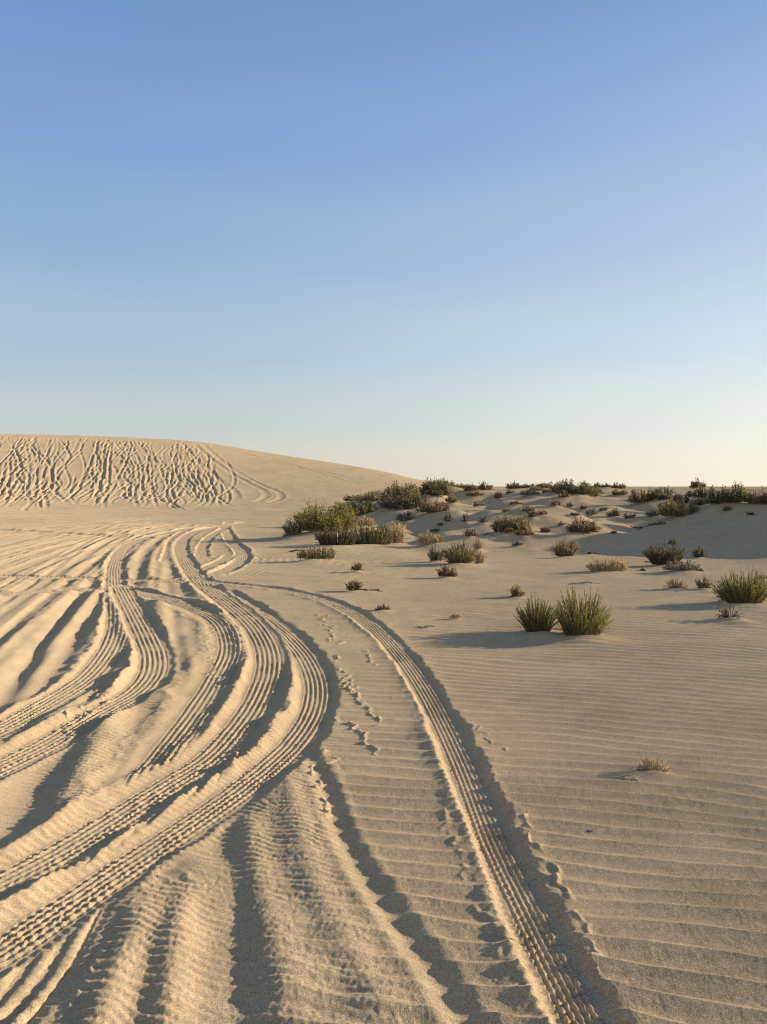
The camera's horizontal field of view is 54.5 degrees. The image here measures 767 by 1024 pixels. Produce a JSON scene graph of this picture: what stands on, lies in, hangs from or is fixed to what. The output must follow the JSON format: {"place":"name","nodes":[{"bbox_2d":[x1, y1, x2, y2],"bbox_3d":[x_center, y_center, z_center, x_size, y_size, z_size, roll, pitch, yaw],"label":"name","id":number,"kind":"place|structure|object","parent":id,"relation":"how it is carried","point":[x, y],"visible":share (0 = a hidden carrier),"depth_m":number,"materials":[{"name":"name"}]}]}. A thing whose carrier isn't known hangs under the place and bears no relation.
{"place":"outdoors","nodes":[
{"label":"outdoors","id":0,"kind":"place"},
{"bbox_2d":[0,434,766,1023],"bbox_3d":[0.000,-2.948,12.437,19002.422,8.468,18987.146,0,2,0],"label":"ground","id":1,"kind":"structure","parent":0,"point":[252,770],"depth_m":4.41,"materials":[{"name":"beige sand"}]},
{"bbox_2d":[282,521,302,535],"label":"spiky shrub","id":2,"kind":"object","parent":1,"relation":"on","point":[292,531],"visible":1,"depth_m":21.70,"materials":[{"name":"grey plant"}]},
{"bbox_2d":[296,544,336,558],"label":"cushion shrub","id":3,"kind":"object","parent":1,"relation":"on","point":[302,554],"visible":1,"depth_m":15.42,"materials":[{"name":"green plant"}]},
{"bbox_2d":[284,497,363,531],"bbox_3d":[-1.778,0.059,22.230,2.414,1.075,1.541,0,2,0],"label":"desert shrub","id":4,"kind":"object","parent":1,"relation":"on","point":[314,519],"visible":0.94,"depth_m":21.99,"materials":[{"name":"green plant"}]},
{"bbox_2d":[314,525,361,544],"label":"spiky shrub","id":5,"kind":"object","parent":1,"relation":"on","point":[342,537],"visible":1,"depth_m":19.88,"materials":[{"name":"green plant"}]},
{"bbox_2d":[342,493,359,500],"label":"cushion shrub","id":6,"kind":"object","parent":1,"relation":"on","point":[346,498],"visible":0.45,"depth_m":53.24,"materials":[{"name":"green plant"}]},
{"bbox_2d":[327,495,378,516],"bbox_3d":[-1.119,-0.185,29.648,2.356,0.947,1.480,0,2,0],"label":"desert shrub","id":7,"kind":"object","parent":1,"relation":"on","point":[362,509],"visible":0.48,"depth_m":29.57,"materials":[{"name":"green plant"}]},
{"bbox_2d":[345,580,363,590],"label":"spiky shrub","id":8,"kind":"object","parent":1,"relation":"on","point":[357,586],"visible":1,"depth_m":11.10,"materials":[{"name":"brown plant"}]},
{"bbox_2d":[350,561,363,570],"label":"twiggy tuft","id":9,"kind":"object","parent":1,"relation":"on","point":[356,566],"visible":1,"depth_m":13.65,"materials":[{"name":"brown plant"}]},
{"bbox_2d":[356,516,375,525],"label":"spiky shrub","id":10,"kind":"object","parent":1,"relation":"on","point":[362,521],"visible":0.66,"depth_m":24.17,"materials":[{"name":"brown plant"}]},
{"bbox_2d":[354,491,385,500],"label":"cushion shrub","id":11,"kind":"object","parent":1,"relation":"on","point":[369,497],"visible":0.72,"depth_m":41.55,"materials":[{"name":"green plant"}]},
{"bbox_2d":[348,521,397,543],"bbox_3d":[-0.296,0.554,20.556,1.447,0.660,0.872,0,2,0],"label":"spiky shrub","id":12,"kind":"object","parent":1,"relation":"on","point":[376,536],"visible":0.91,"depth_m":20.45,"materials":[{"name":"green plant"}]},
{"bbox_2d":[374,604,391,609],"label":"twiggy tuft","id":13,"kind":"object","parent":1,"relation":"on","point":[383,607],"visible":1,"depth_m":9.38,"materials":[{"name":"brown plant"}]},
{"bbox_2d":[383,521,406,528],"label":"cushion shrub","id":14,"kind":"object","parent":1,"relation":"on","point":[401,525],"visible":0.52,"depth_m":24.83,"materials":[{"name":"brown plant"}]},
{"bbox_2d":[385,523,407,542],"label":"spiky shrub","id":15,"kind":"object","parent":1,"relation":"on","point":[400,535],"visible":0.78,"depth_m":20.73,"materials":[{"name":"beige plant"}]},
{"bbox_2d":[380,480,419,499],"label":"desert shrub","id":16,"kind":"object","parent":1,"relation":"on","point":[396,487],"visible":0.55,"depth_m":29.88,"materials":[{"name":"green plant"}]},
{"bbox_2d":[374,487,432,509],"bbox_3d":[0.836,-0.528,28.717,2.396,0.932,1.423,0,2,0],"label":"desert shrub","id":17,"kind":"object","parent":1,"relation":"on","point":[410,502],"visible":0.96,"depth_m":28.54,"materials":[{"name":"green plant"}]},
{"bbox_2d":[395,511,413,520],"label":"twiggy tuft","id":18,"kind":"object","parent":1,"relation":"on","point":[405,516],"visible":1,"depth_m":25.73,"materials":[{"name":"grey plant"}]},
{"bbox_2d":[413,496,449,513],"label":"desert shrub","id":19,"kind":"object","parent":1,"relation":"on","point":[437,507],"visible":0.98,"depth_m":25.91,"materials":[{"name":"brown plant"}]},
{"bbox_2d":[417,531,445,544],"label":"spiky shrub","id":20,"kind":"object","parent":1,"relation":"on","point":[427,539],"visible":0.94,"depth_m":20.06,"materials":[{"name":"beige plant"}]},
{"bbox_2d":[414,476,454,496],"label":"desert shrub","id":21,"kind":"object","parent":1,"relation":"on","point":[429,487],"visible":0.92,"depth_m":32.63,"materials":[{"name":"green plant"}]},
{"bbox_2d":[427,543,443,560],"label":"spiky shrub","id":22,"kind":"object","parent":1,"relation":"on","point":[435,555],"visible":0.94,"depth_m":15.24,"materials":[{"name":"grey plant"}]},
{"bbox_2d":[435,564,458,576],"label":"desert shrub","id":23,"kind":"object","parent":1,"relation":"on","point":[446,571],"visible":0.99,"depth_m":12.78,"materials":[{"name":"red plant"}]},
{"bbox_2d":[439,480,454,485],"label":"cushion shrub","id":24,"kind":"object","parent":1,"relation":"on","point":[451,483],"visible":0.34,"depth_m":36.38,"materials":[{"name":"green plant"}]},
{"bbox_2d":[441,512,453,521],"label":"twiggy tuft","id":25,"kind":"object","parent":1,"relation":"on","point":[447,517],"visible":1,"depth_m":24.32,"materials":[{"name":"brown plant"}]},
{"bbox_2d":[445,493,457,502],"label":"desert shrub","id":26,"kind":"object","parent":1,"relation":"on","point":[449,498],"visible":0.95,"depth_m":30.47,"materials":[{"name":"brown plant"}]},
{"bbox_2d":[448,612,460,618],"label":"sparse tuft","id":27,"kind":"object","parent":1,"relation":"on","point":[454,615],"visible":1,"depth_m":8.91,"materials":[{"name":"beige plant"}]},
{"bbox_2d":[439,536,477,563],"bbox_3d":[1.515,0.742,14.777,0.734,0.570,0.617,1,2,26],"label":"spiky shrub","id":28,"kind":"object","parent":1,"relation":"on","point":[456,555],"visible":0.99,"depth_m":14.68,"materials":[{"name":"green plant"}]},
{"bbox_2d":[453,483,468,487],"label":"cushion shrub","id":29,"kind":"object","parent":1,"relation":"on","point":[459,486],"visible":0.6,"depth_m":36.35,"materials":[{"name":"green plant"}]},
{"bbox_2d":[461,513,469,521],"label":"twiggy tuft","id":30,"kind":"object","parent":1,"relation":"on","point":[466,517],"visible":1,"depth_m":22.90,"materials":[{"name":"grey plant"}]},
{"bbox_2d":[462,528,476,536],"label":"desert shrub","id":31,"kind":"object","parent":1,"relation":"on","point":[472,533],"visible":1,"depth_m":20.27,"materials":[{"name":"brown plant"}]},
{"bbox_2d":[462,483,477,490],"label":"desert shrub","id":32,"kind":"object","parent":1,"relation":"on","point":[470,488],"visible":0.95,"depth_m":35.16,"materials":[{"name":"brown plant"}]},
{"bbox_2d":[464,489,484,495],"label":"cushion shrub","id":33,"kind":"object","parent":1,"relation":"on","point":[476,493],"visible":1,"depth_m":34.59,"materials":[{"name":"brown plant"}]},
{"bbox_2d":[473,501,484,505],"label":"cushion shrub","id":34,"kind":"object","parent":1,"relation":"on","point":[476,504],"visible":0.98,"depth_m":29.69,"materials":[{"name":"brown plant"}]},
{"bbox_2d":[473,537,484,548],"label":"twiggy tuft","id":35,"kind":"object","parent":1,"relation":"on","point":[479,545],"visible":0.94,"depth_m":18.98,"materials":[{"name":"beige plant"}]},
{"bbox_2d":[474,550,486,562],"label":"spiky shrub","id":36,"kind":"object","parent":1,"relation":"on","point":[481,558],"visible":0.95,"depth_m":14.92,"materials":[{"name":"beige plant"}]},
{"bbox_2d":[478,515,488,522],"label":"twiggy tuft","id":37,"kind":"object","parent":1,"relation":"on","point":[484,519],"visible":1,"depth_m":21.96,"materials":[{"name":"grey plant"}]},
{"bbox_2d":[477,482,494,490],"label":"desert shrub","id":38,"kind":"object","parent":1,"relation":"on","point":[482,486],"visible":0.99,"depth_m":35.46,"materials":[{"name":"green plant"}]},
{"bbox_2d":[493,491,503,497],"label":"twiggy tuft","id":39,"kind":"object","parent":1,"relation":"on","point":[498,495],"visible":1,"depth_m":32.57,"materials":[{"name":"red plant"}]},
{"bbox_2d":[489,509,516,532],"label":"desert shrub","id":40,"kind":"object","parent":1,"relation":"on","point":[500,526],"visible":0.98,"depth_m":20.45,"materials":[{"name":"green plant"}]},
{"bbox_2d":[506,480,522,488],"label":"desert shrub","id":41,"kind":"object","parent":1,"relation":"on","point":[512,486],"visible":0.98,"depth_m":53.94,"materials":[{"name":"green plant"}]},
{"bbox_2d":[509,500,522,504],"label":"cushion shrub","id":42,"kind":"object","parent":1,"relation":"on","point":[514,502],"visible":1,"depth_m":28.04,"materials":[{"name":"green plant"}]},
{"bbox_2d":[508,584,524,596],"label":"spiky shrub","id":43,"kind":"object","parent":1,"relation":"on","point":[514,591],"visible":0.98,"depth_m":10.37,"materials":[{"name":"green plant"}]},
{"bbox_2d":[512,541,522,545],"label":"sparse tuft","id":44,"kind":"object","parent":1,"relation":"on","point":[515,544],"visible":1,"depth_m":19.46,"materials":[{"name":"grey plant"}]},
{"bbox_2d":[505,507,532,530],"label":"desert shrub","id":45,"kind":"object","parent":1,"relation":"on","point":[522,524],"visible":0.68,"depth_m":20.53,"materials":[{"name":"green plant"}]},
{"bbox_2d":[514,527,533,535],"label":"cushion shrub","id":46,"kind":"object","parent":1,"relation":"on","point":[521,533],"visible":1,"depth_m":20.17,"materials":[{"name":"brown plant"}]},
{"bbox_2d":[520,505,535,511],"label":"cushion shrub","id":47,"kind":"object","parent":1,"relation":"on","point":[526,509],"visible":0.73,"depth_m":22.75,"materials":[{"name":"brown plant"}]},
{"bbox_2d":[521,483,535,487],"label":"cushion shrub","id":48,"kind":"object","parent":1,"relation":"on","point":[528,486],"visible":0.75,"depth_m":53.93,"materials":[{"name":"green plant"}]},
{"bbox_2d":[518,489,540,494],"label":"twiggy tuft","id":49,"kind":"object","parent":1,"relation":"on","point":[529,492],"visible":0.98,"depth_m":31.00,"materials":[{"name":"grey plant"}]},
{"bbox_2d":[527,509,536,517],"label":"twiggy tuft","id":50,"kind":"object","parent":1,"relation":"on","point":[532,514],"visible":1,"depth_m":22.11,"materials":[{"name":"brown plant"}]},
{"bbox_2d":[527,485,543,490],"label":"desert shrub","id":51,"kind":"object","parent":1,"relation":"on","point":[537,488],"visible":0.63,"depth_m":33.69,"materials":[{"name":"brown plant"}]},
{"bbox_2d":[513,592,558,631],"bbox_3d":[1.674,1.080,8.122,0.501,0.443,0.457,0,2,0],"label":"spiky shrub","id":52,"kind":"object","parent":1,"relation":"on","point":[535,618],"visible":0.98,"depth_m":8.05,"materials":[{"name":"green plant"}]},
{"bbox_2d":[535,510,548,514],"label":"cushion shrub","id":53,"kind":"object","parent":1,"relation":"on","point":[542,512],"visible":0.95,"depth_m":22.29,"materials":[{"name":"brown plant"}]},
{"bbox_2d":[535,481,552,487],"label":"desert shrub","id":54,"kind":"object","parent":1,"relation":"on","point":[544,485],"visible":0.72,"depth_m":53.95,"materials":[{"name":"green plant"}]},
{"bbox_2d":[539,527,550,532],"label":"twiggy tuft","id":55,"kind":"object","parent":1,"relation":"on","point":[547,530],"visible":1,"depth_m":20.69,"materials":[{"name":"red plant"}]},
{"bbox_2d":[541,487,552,492],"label":"cushion shrub","id":56,"kind":"object","parent":1,"relation":"on","point":[545,490],"visible":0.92,"depth_m":31.24,"materials":[{"name":"brown plant"}]},
{"bbox_2d":[549,499,561,505],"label":"desert shrub","id":57,"kind":"object","parent":1,"relation":"on","point":[559,502],"visible":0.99,"depth_m":23.30,"materials":[{"name":"brown plant"}]},
{"bbox_2d":[550,481,570,492],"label":"desert shrub","id":58,"kind":"object","parent":1,"relation":"on","point":[553,489],"visible":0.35,"depth_m":30.80,"materials":[{"name":"green plant"}]},
{"bbox_2d":[558,490,572,497],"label":"desert shrub","id":59,"kind":"object","parent":1,"relation":"on","point":[565,494],"visible":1,"depth_m":28.04,"materials":[{"name":"brown plant"}]},
{"bbox_2d":[550,539,581,556],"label":"spiky shrub","id":60,"kind":"object","parent":1,"relation":"on","point":[570,549],"visible":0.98,"depth_m":16.90,"materials":[{"name":"green plant"}]},
{"bbox_2d":[554,478,601,494],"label":"desert shrub","id":61,"kind":"object","parent":1,"relation":"on","point":[582,488],"visible":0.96,"depth_m":28.53,"materials":[{"name":"green plant"}]},
{"bbox_2d":[551,586,614,635],"bbox_3d":[2.094,1.038,7.845,0.648,0.524,0.614,0,2,0],"label":"spiky shrub","id":62,"kind":"object","parent":1,"relation":"on","point":[576,622],"visible":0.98,"depth_m":7.79,"materials":[{"name":"green plant"}]},
{"bbox_2d":[565,514,602,532],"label":"desert shrub","id":63,"kind":"object","parent":1,"relation":"on","point":[586,527],"visible":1,"depth_m":20.22,"materials":[{"name":"brown plant"}]},
{"bbox_2d":[570,581,598,583],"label":"dead twigs","id":64,"kind":"object","parent":1,"relation":"on","point":[584,582],"visible":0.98,"depth_m":11.82,"materials":[{"name":"brown plant"}]},
{"bbox_2d":[585,508,598,515],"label":"twiggy tuft","id":65,"kind":"object","parent":1,"relation":"on","point":[589,512],"visible":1,"depth_m":24.63,"materials":[{"name":"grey plant"}]},
{"bbox_2d":[585,556,629,571],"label":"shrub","id":66,"kind":"object","parent":1,"relation":"on","point":[607,566],"visible":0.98,"depth_m":13.44,"materials":[{"name":"beige plant"}]},
{"bbox_2d":[606,507,620,516],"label":"desert shrub","id":67,"kind":"object","parent":1,"relation":"on","point":[613,513],"visible":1,"depth_m":24.30,"materials":[{"name":"green plant"}]},
{"bbox_2d":[609,482,625,488],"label":"desert shrub","id":68,"kind":"object","parent":1,"relation":"on","point":[619,486],"visible":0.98,"depth_m":33.08,"materials":[{"name":"green plant"}]},
{"bbox_2d":[611,489,628,494],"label":"desert shrub","id":69,"kind":"object","parent":1,"relation":"on","point":[623,492],"visible":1,"depth_m":30.20,"materials":[{"name":"brown plant"}]},
{"bbox_2d":[614,775,636,780],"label":"dead twigs","id":70,"kind":"object","parent":1,"relation":"on","point":[625,779],"visible":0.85,"depth_m":4.04,"materials":[{"name":"grey plant"}]},
{"bbox_2d":[623,511,635,518],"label":"desert shrub","id":71,"kind":"object","parent":1,"relation":"on","point":[631,515],"visible":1,"depth_m":23.98,"materials":[{"name":"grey plant"}]},
{"bbox_2d":[627,488,656,503],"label":"desert shrub","id":72,"kind":"object","parent":1,"relation":"on","point":[637,498],"visible":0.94,"depth_m":26.76,"materials":[{"name":"brown plant"}]},
{"bbox_2d":[630,520,665,529],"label":"dead twigs","id":73,"kind":"object","parent":1,"relation":"on","point":[655,523],"visible":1,"depth_m":22.69,"materials":[{"name":"red plant"}]},
{"bbox_2d":[644,508,658,516],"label":"desert shrub","id":74,"kind":"object","parent":1,"relation":"on","point":[652,513],"visible":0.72,"depth_m":23.88,"materials":[{"name":"grey plant"}]},
{"bbox_2d":[636,755,670,771],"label":"stubble tuft","id":75,"kind":"object","parent":1,"relation":"on","point":[647,765],"visible":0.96,"depth_m":4.12,"materials":[{"name":"beige plant"}]},
{"bbox_2d":[647,486,672,499],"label":"desert shrub","id":76,"kind":"object","parent":1,"relation":"on","point":[661,496],"visible":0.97,"depth_m":26.73,"materials":[{"name":"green plant"}]},
{"bbox_2d":[651,486,674,493],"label":"twiggy tuft","id":77,"kind":"object","parent":1,"relation":"on","point":[666,490],"visible":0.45,"depth_m":28.08,"materials":[{"name":"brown plant"}]},
{"bbox_2d":[640,540,687,564],"bbox_3d":[5.495,0.785,14.525,0.935,0.484,0.616,0,2,0],"label":"spiky shrub","id":78,"kind":"object","parent":1,"relation":"on","point":[658,557],"visible":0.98,"depth_m":14.46,"materials":[{"name":"green plant"}]},
{"bbox_2d":[656,499,681,507],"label":"cushion shrub","id":79,"kind":"object","parent":1,"relation":"on","point":[660,504],"visible":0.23,"depth_m":24.81,"materials":[{"name":"green plant"}]},
{"bbox_2d":[662,575,687,587],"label":"sparse tuft","id":80,"kind":"object","parent":1,"relation":"on","point":[671,584],"visible":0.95,"depth_m":11.09,"materials":[{"name":"beige plant"}]},
{"bbox_2d":[657,498,700,516],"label":"desert shrub","id":81,"kind":"object","parent":1,"relation":"on","point":[689,510],"visible":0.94,"depth_m":22.75,"materials":[{"name":"green plant"}]},
{"bbox_2d":[668,491,690,502],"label":"desert shrub","id":82,"kind":"object","parent":1,"relation":"on","point":[679,498],"visible":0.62,"depth_m":25.26,"materials":[{"name":"brown plant"}]},
{"bbox_2d":[662,558,700,570],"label":"cushion shrub","id":83,"kind":"object","parent":1,"relation":"on","point":[682,566],"visible":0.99,"depth_m":13.32,"materials":[{"name":"grey plant"}]},
{"bbox_2d":[689,477,706,487],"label":"desert shrub","id":84,"kind":"object","parent":1,"relation":"on","point":[695,484],"visible":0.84,"depth_m":53.95,"materials":[{"name":"green plant"}]},
{"bbox_2d":[691,545,707,556],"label":"spiky shrub","id":85,"kind":"object","parent":1,"relation":"on","point":[699,552],"visible":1,"depth_m":16.55,"materials":[{"name":"green plant"}]},
{"bbox_2d":[693,496,707,504],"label":"cushion shrub","id":86,"kind":"object","parent":1,"relation":"on","point":[699,502],"visible":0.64,"depth_m":24.21,"materials":[{"name":"red plant"}]},
{"bbox_2d":[686,480,715,498],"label":"desert shrub","id":87,"kind":"object","parent":1,"relation":"on","point":[701,493],"visible":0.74,"depth_m":25.18,"materials":[{"name":"green plant"}]},
{"bbox_2d":[695,575,713,588],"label":"sparse tuft","id":88,"kind":"object","parent":1,"relation":"on","point":[704,584],"visible":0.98,"depth_m":11.04,"materials":[{"name":"green plant"}]},
{"bbox_2d":[704,484,726,504],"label":"desert shrub","id":89,"kind":"object","parent":1,"relation":"on","point":[712,497],"visible":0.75,"depth_m":22.77,"materials":[{"name":"green plant"}]},
{"bbox_2d":[722,505,731,510],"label":"sparse tuft","id":90,"kind":"object","parent":1,"relation":"on","point":[727,508],"visible":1,"depth_m":22.25,"materials":[{"name":"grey plant"}]},
{"bbox_2d":[714,601,746,618],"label":"tuft","id":91,"kind":"object","parent":1,"relation":"on","point":[724,612],"visible":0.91,"depth_m":8.72,"materials":[{"name":"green plant"}]},
{"bbox_2d":[717,480,751,502],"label":"desert shrub","id":92,"kind":"object","parent":1,"relation":"on","point":[734,495],"visible":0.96,"depth_m":22.44,"materials":[{"name":"green plant"}]},
{"bbox_2d":[709,566,766,603],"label":"spiky shrub","id":93,"kind":"object","parent":1,"relation":"on","point":[752,592],"visible":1,"depth_m":9.65,"materials":[{"name":"green plant"}]},
{"bbox_2d":[744,486,766,503],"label":"desert shrub","id":94,"kind":"object","parent":1,"relation":"on","point":[759,499],"visible":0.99,"depth_m":22.17,"materials":[{"name":"brown plant"}]},
{"bbox_2d":[0,0,766,486],"label":"sky","id":95,"kind":"structure","parent":0,"point":[498,243],"materials":[{"name":"blue"}]}
]}

